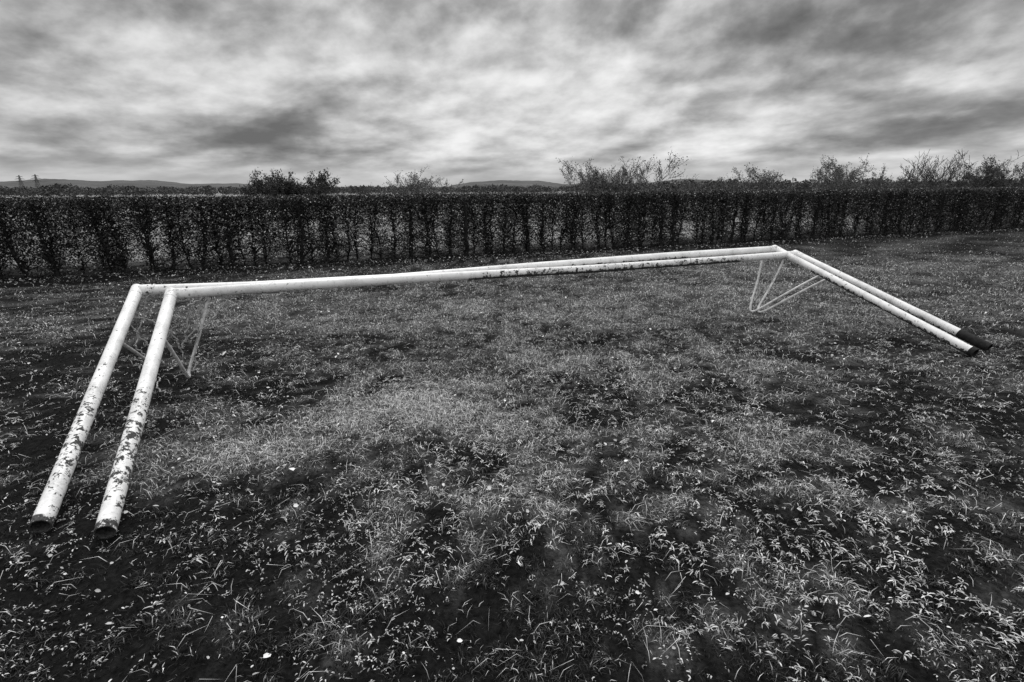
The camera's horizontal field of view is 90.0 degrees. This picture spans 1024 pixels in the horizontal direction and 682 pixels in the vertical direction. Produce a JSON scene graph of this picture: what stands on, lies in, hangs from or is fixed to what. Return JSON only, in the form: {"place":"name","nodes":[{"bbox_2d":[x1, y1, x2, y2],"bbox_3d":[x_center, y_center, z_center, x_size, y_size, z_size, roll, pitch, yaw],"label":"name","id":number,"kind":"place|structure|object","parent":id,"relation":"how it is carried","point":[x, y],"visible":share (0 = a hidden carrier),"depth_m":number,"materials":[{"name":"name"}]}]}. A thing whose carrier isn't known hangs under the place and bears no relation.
{"place":"outdoors","nodes":[
{"label":"outdoors","id":0,"kind":"place"},
{"bbox_2d":[0,179,964,189],"bbox_3d":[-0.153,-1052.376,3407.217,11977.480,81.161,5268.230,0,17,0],"label":"hills","id":1,"kind":"structure","parent":0,"point":[143,184],"depth_m":3292.51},
{"bbox_2d":[0,188,1023,681],"bbox_3d":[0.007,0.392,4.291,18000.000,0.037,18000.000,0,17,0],"label":"ground","id":2,"kind":"structure","parent":0,"point":[444,610],"depth_m":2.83,"materials":[{"name":"grey plant"}]},
{"bbox_2d":[16,175,24,188],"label":"electricity pylon","id":3,"kind":"object","parent":2,"relation":"on","point":[20,182],"visible":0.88,"depth_m":915.42,"materials":[{"name":"metal"}]},
{"bbox_2d":[31,174,40,186],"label":"electricity pylon","id":4,"kind":"object","parent":2,"relation":"on","point":[36,178],"visible":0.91,"depth_m":839.35,"materials":[{"name":"metal"}]},
{"bbox_2d":[236,169,310,217],"bbox_3d":[-13.367,-8.259,28.654,3.930,2.879,4.298,0,17,0],"label":"shrub","id":5,"kind":"object","parent":2,"relation":"on","point":[261,188],"visible":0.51,"depth_m":28.13,"materials":[{"name":"black plant"}]},
{"bbox_2d":[273,169,340,217],"bbox_3d":[-11.549,-8.205,28.521,3.585,2.831,3.830,-9,19,-26],"label":"shrub","id":6,"kind":"object","parent":2,"relation":"on","point":[322,186],"visible":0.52,"depth_m":28.07,"materials":[{"name":"black plant"}]},
{"bbox_2d":[369,167,462,216],"bbox_3d":[-4.844,-7.768,26.809,4.987,2.924,4.765,0,17,0],"label":"shrub","id":7,"kind":"object","parent":2,"relation":"on","point":[415,187],"visible":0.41,"depth_m":26.37,"materials":[{"name":"grey plant"}]},
{"bbox_2d":[28,245,978,532],"bbox_3d":[0.597,-0.202,4.762,7.420,0.853,2.644,-7,18,-20],"label":"football goal","id":8,"kind":"object","parent":2,"relation":"on","point":[56,489],"visible":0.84,"depth_m":4.40,"materials":[{"name":"white paint"}]},
{"bbox_2d":[130,296,228,393],"bbox_3d":[-2.913,0.003,4.328,0.858,0.744,0.559,2,17,8],"label":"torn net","id":9,"kind":"object","parent":8,"relation":"attached to","point":[185,340],"visible":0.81,"depth_m":4.38,"materials":[{"name":"grey fabric"}]},
{"bbox_2d":[753,259,783,309],"bbox_3d":[3.347,-0.787,6.809,0.333,0.694,0.310,0,17,0],"label":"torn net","id":10,"kind":"object","parent":8,"relation":"attached to","point":[766,283],"visible":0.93,"depth_m":6.76,"materials":[{"name":"grey fabric"}]},
{"bbox_2d":[0,228,1022,681],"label":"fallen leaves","id":11,"kind":"object","parent":2,"relation":"on","point":[438,392],"visible":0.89,"depth_m":4.60,"materials":[{"name":"grey plant"}]},
{"bbox_2d":[0,251,1023,681],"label":"broadleaf weeds","id":12,"kind":"object","parent":2,"relation":"on","point":[802,549],"visible":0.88,"depth_m":2.85,"materials":[{"name":"grey plant"}]},
{"bbox_2d":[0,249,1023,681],"bbox_3d":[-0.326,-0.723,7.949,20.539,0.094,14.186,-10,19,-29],"label":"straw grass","id":13,"kind":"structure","parent":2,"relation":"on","point":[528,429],"depth_m":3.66,"materials":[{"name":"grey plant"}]},
{"bbox_2d":[0,250,1023,681],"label":"clover patches","id":14,"kind":"object","parent":2,"relation":"on","point":[480,492],"visible":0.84,"depth_m":2.65,"materials":[{"name":"grey plant"}]},
{"bbox_2d":[0,176,1023,196],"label":"distant trees","id":15,"kind":"object","parent":2,"relation":"on","point":[56,189],"visible":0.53,"depth_m":155.96,"materials":[{"name":"black plant"}]},
{"bbox_2d":[0,186,1023,278],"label":"hedge","id":16,"kind":"object","parent":2,"relation":"on","point":[974,208],"visible":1,"depth_m":12.32,"materials":[{"name":"black plant"}]},
{"bbox_2d":[93,250,992,538],"bbox_3d":[0.961,-0.172,4.723,7.390,0.820,2.411,-7,18,-22],"label":"football goal","id":17,"kind":"object","parent":2,"relation":"on","point":[113,502],"visible":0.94,"depth_m":4.57,"materials":[{"name":"white paint"}]},
{"bbox_2d":[557,159,636,214],"bbox_3d":[4.171,-7.467,25.209,3.827,3.179,3.331,4,17,15],"label":"shrub","id":18,"kind":"object","parent":2,"relation":"on","point":[590,186],"visible":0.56,"depth_m":24.46,"materials":[{"name":"grey plant"}]},
{"bbox_2d":[583,147,689,221],"bbox_3d":[5.969,-7.441,24.608,4.800,3.451,3.765,4,17,16],"label":"shrub","id":19,"kind":"object","parent":2,"relation":"on","point":[632,187],"visible":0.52,"depth_m":24.42,"materials":[{"name":"grey plant"}]},
{"bbox_2d":[671,174,717,210],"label":"shrub","id":20,"kind":"object","parent":2,"relation":"on","point":[689,186],"visible":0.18,"depth_m":28.52,"materials":[{"name":"black plant"}]},
{"bbox_2d":[709,172,742,204],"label":"shrub","id":21,"kind":"object","parent":2,"relation":"on","point":[731,186],"visible":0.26,"depth_m":29.29,"materials":[{"name":"black plant"}]},
{"bbox_2d":[731,162,795,212],"bbox_3d":[15.436,-9.081,30.538,3.993,3.120,3.948,0,17,0],"label":"shrub","id":22,"kind":"object","parent":2,"relation":"on","point":[772,184],"visible":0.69,"depth_m":30.37,"materials":[{"name":"grey plant"}]},
{"bbox_2d":[807,153,876,211],"bbox_3d":[20.494,-9.731,31.771,3.608,3.630,6.161,6,18,21],"label":"shrub","id":23,"kind":"object","parent":2,"relation":"on","point":[838,174],"visible":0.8,"depth_m":31.59,"materials":[{"name":"grey plant"}]},
{"bbox_2d":[859,163,947,199],"bbox_3d":[25.953,-10.333,34.466,4.157,3.194,4.917,0,17,0],"label":"shrub","id":24,"kind":"object","parent":2,"relation":"on","point":[902,183],"visible":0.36,"depth_m":33.73,"materials":[{"name":"black plant"}]},
{"bbox_2d":[899,150,1023,187],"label":"shrub","id":25,"kind":"object","parent":2,"relation":"on","point":[939,180],"visible":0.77,"depth_m":34.11,"materials":[{"name":"grey plant"}]},
{"bbox_2d":[954,155,1023,197],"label":"shrub","id":26,"kind":"object","parent":2,"relation":"on","point":[1002,177],"visible":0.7,"depth_m":35.91,"materials":[{"name":"black plant"}]},
{"bbox_2d":[0,0,1023,186],"label":"sky","id":27,"kind":"structure","parent":0,"point":[361,92],"materials":[{"name":"grey"}]}
]}

